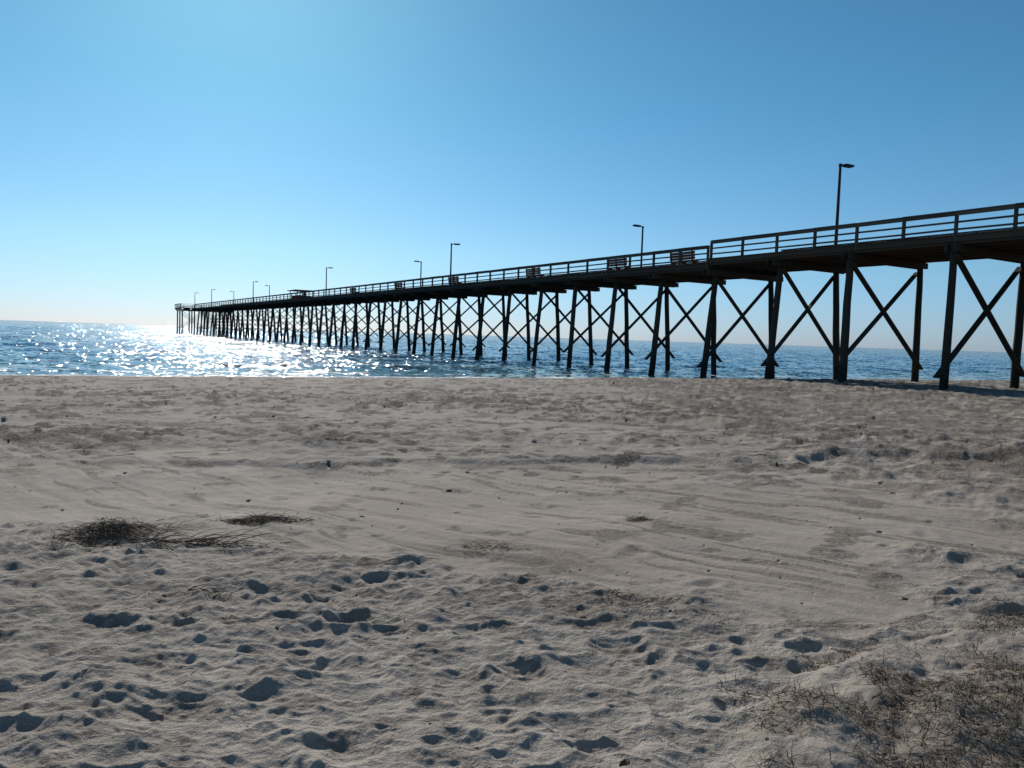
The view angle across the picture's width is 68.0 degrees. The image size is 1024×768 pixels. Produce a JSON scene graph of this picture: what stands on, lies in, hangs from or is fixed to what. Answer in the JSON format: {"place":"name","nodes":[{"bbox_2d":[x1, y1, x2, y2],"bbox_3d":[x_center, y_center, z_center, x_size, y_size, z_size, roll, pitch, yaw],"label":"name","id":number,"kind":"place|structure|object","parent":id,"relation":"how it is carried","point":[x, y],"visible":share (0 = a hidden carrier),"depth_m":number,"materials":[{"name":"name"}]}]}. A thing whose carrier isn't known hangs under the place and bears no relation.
{"place":"outdoors","nodes":[
{"label":"outdoors","id":0,"kind":"place"},
{"bbox_2d":[0,375,1023,767],"bbox_3d":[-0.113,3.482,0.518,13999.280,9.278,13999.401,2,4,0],"label":"sand beach","id":1,"kind":"structure","parent":0,"point":[916,479],"depth_m":5.42,"materials":[{"name":"beige sand"}]},
{"bbox_2d":[37,516,193,550],"bbox_3d":[-3.336,1.207,6.176,1.125,0.264,1.530,5,5,41],"label":"seaweed pile","id":2,"kind":"object","parent":1,"relation":"on","point":[102,530],"visible":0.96,"depth_m":6.10,"materials":[{"name":"brown plant"}]},
{"bbox_2d":[165,579,235,599],"bbox_3d":[-1.902,1.286,4.689,0.431,0.128,0.248,0,4,-27],"label":"reed debris","id":3,"kind":"object","parent":1,"relation":"on","point":[208,590],"visible":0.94,"depth_m":4.69,"materials":[{"name":"brown plant"}]},
{"bbox_2d":[124,515,296,559],"bbox_3d":[-2.345,1.326,5.968,1.631,0.411,1.001,2,4,0],"label":"reed debris","id":4,"kind":"object","parent":1,"relation":"on","point":[199,541],"visible":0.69,"depth_m":5.97,"materials":[{"name":"brown plant"}]},
{"bbox_2d":[203,510,320,526],"bbox_3d":[-2.250,1.234,6.811,1.148,0.157,0.505,2,4,4],"label":"seaweed pile","id":5,"kind":"object","parent":1,"relation":"on","point":[259,520],"visible":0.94,"depth_m":6.81,"materials":[{"name":"brown plant"}]},
{"bbox_2d":[444,540,522,554],"bbox_3d":[-0.182,1.323,6.122,0.729,0.127,0.469,0,4,-26],"label":"seaweed pile","id":6,"kind":"object","parent":1,"relation":"on","point":[465,546],"visible":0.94,"depth_m":6.11,"materials":[{"name":"brown plant"}]},
{"bbox_2d":[0,380,993,717],"label":"wrack debris","id":7,"kind":"object","parent":1,"relation":"on","point":[350,446],"visible":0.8,"depth_m":16.12,"materials":[{"name":"brown plant"}]},
{"bbox_2d":[175,202,1023,389],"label":"fishing pier","id":8,"kind":"structure","parent":1,"relation":"on","point":[920,253],"depth_m":56.11,"materials":[{"name":"brown wood"}]},
{"bbox_2d":[287,289,312,299],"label":"pier shelter","id":9,"kind":"object","parent":8,"relation":"on","point":[295,290],"visible":0.37,"depth_m":148.18,"materials":[{"name":"grey"}]},
{"bbox_2d":[325,267,332,295],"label":"street lamp","id":10,"kind":"object","parent":8,"relation":"on","point":[326,279],"visible":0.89,"depth_m":125.41,"materials":[{"name":"grey metal"}]},
{"bbox_2d":[394,282,403,289],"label":"pier bench","id":11,"kind":"object","parent":8,"relation":"on","point":[398,285],"visible":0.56,"depth_m":101.99,"materials":[{"name":"brown wood"}]},
{"bbox_2d":[414,261,421,287],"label":"street lamp","id":12,"kind":"object","parent":8,"relation":"on","point":[420,270],"visible":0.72,"depth_m":109.75,"materials":[{"name":"grey metal"}]},
{"bbox_2d":[448,243,459,285],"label":"street lamp","id":13,"kind":"object","parent":8,"relation":"on","point":[451,259],"visible":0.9,"depth_m":86.80,"materials":[{"name":"grey metal"}]},
{"bbox_2d":[448,276,460,284],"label":"pier bench","id":14,"kind":"object","parent":8,"relation":"on","point":[457,280],"visible":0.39,"depth_m":88.31,"materials":[{"name":"brown wood"}]},
{"bbox_2d":[526,267,543,278],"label":"pier bench","id":15,"kind":"object","parent":8,"relation":"on","point":[531,273],"visible":0.52,"depth_m":74.02,"materials":[{"name":"brown wood"}]},
{"bbox_2d":[609,258,627,270],"bbox_3d":[8.792,-9.819,62.988,0.617,1.206,2.601,0,4,-32],"label":"pier bench","id":16,"kind":"object","parent":8,"relation":"on","point":[618,264],"visible":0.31,"depth_m":62.80,"materials":[{"name":"brown wood"}]},
{"bbox_2d":[633,224,643,268],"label":"street lamp","id":17,"kind":"object","parent":8,"relation":"on","point":[634,225],"visible":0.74,"depth_m":69.01,"materials":[{"name":"grey metal"}]},
{"bbox_2d":[670,251,698,265],"bbox_3d":[12.793,-9.292,56.663,0.617,1.206,2.601,0,4,-32],"label":"pier bench","id":18,"kind":"object","parent":8,"relation":"on","point":[683,258],"visible":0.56,"depth_m":56.45,"materials":[{"name":"brown wood"}]},
{"bbox_2d":[831,163,853,246],"bbox_3d":[19.446,-10.458,44.649,1.221,4.870,0.360,0,4,-32],"label":"street lamp","id":19,"kind":"object","parent":8,"relation":"on","point":[841,165],"visible":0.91,"depth_m":44.36,"materials":[{"name":"grey metal"}]},
{"bbox_2d":[548,583,712,623],"bbox_3d":[0.714,1.360,4.747,0.876,0.101,0.689,1,4,-14],"label":"seaweed pile","id":20,"kind":"object","parent":1,"relation":"on","point":[609,589],"visible":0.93,"depth_m":4.75,"materials":[{"name":"brown plant"}]},
{"bbox_2d":[623,516,651,522],"bbox_3d":[1.197,1.286,7.190,0.362,0.075,0.192,1,4,-14],"label":"seaweed pile","id":21,"kind":"object","parent":1,"relation":"on","point":[640,518],"visible":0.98,"depth_m":7.18,"materials":[{"name":"brown plant"}]},
{"bbox_2d":[722,619,925,631],"bbox_3d":[1.811,1.415,4.390,1.200,0.096,0.285,2,4,0],"label":"reed debris","id":22,"kind":"object","parent":1,"relation":"on","point":[833,623],"visible":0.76,"depth_m":4.44,"materials":[{"name":"brown plant"}]},
{"bbox_2d":[656,605,1023,767],"label":"dune grass","id":23,"kind":"structure","parent":1,"relation":"on","point":[982,708],"depth_m":3.21,"materials":[{"name":"brown plant"}]},
{"bbox_2d":[0,320,1023,379],"bbox_3d":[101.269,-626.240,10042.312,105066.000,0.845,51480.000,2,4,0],"label":"sea water","id":24,"kind":"structure","parent":0,"point":[38,348],"depth_m":83.81,"materials":[{"name":"blue liquid"}]},
{"bbox_2d":[0,0,1023,352],"label":"sky","id":25,"kind":"structure","parent":0,"point":[156,156],"materials":[{"name":"blue"}]}
]}

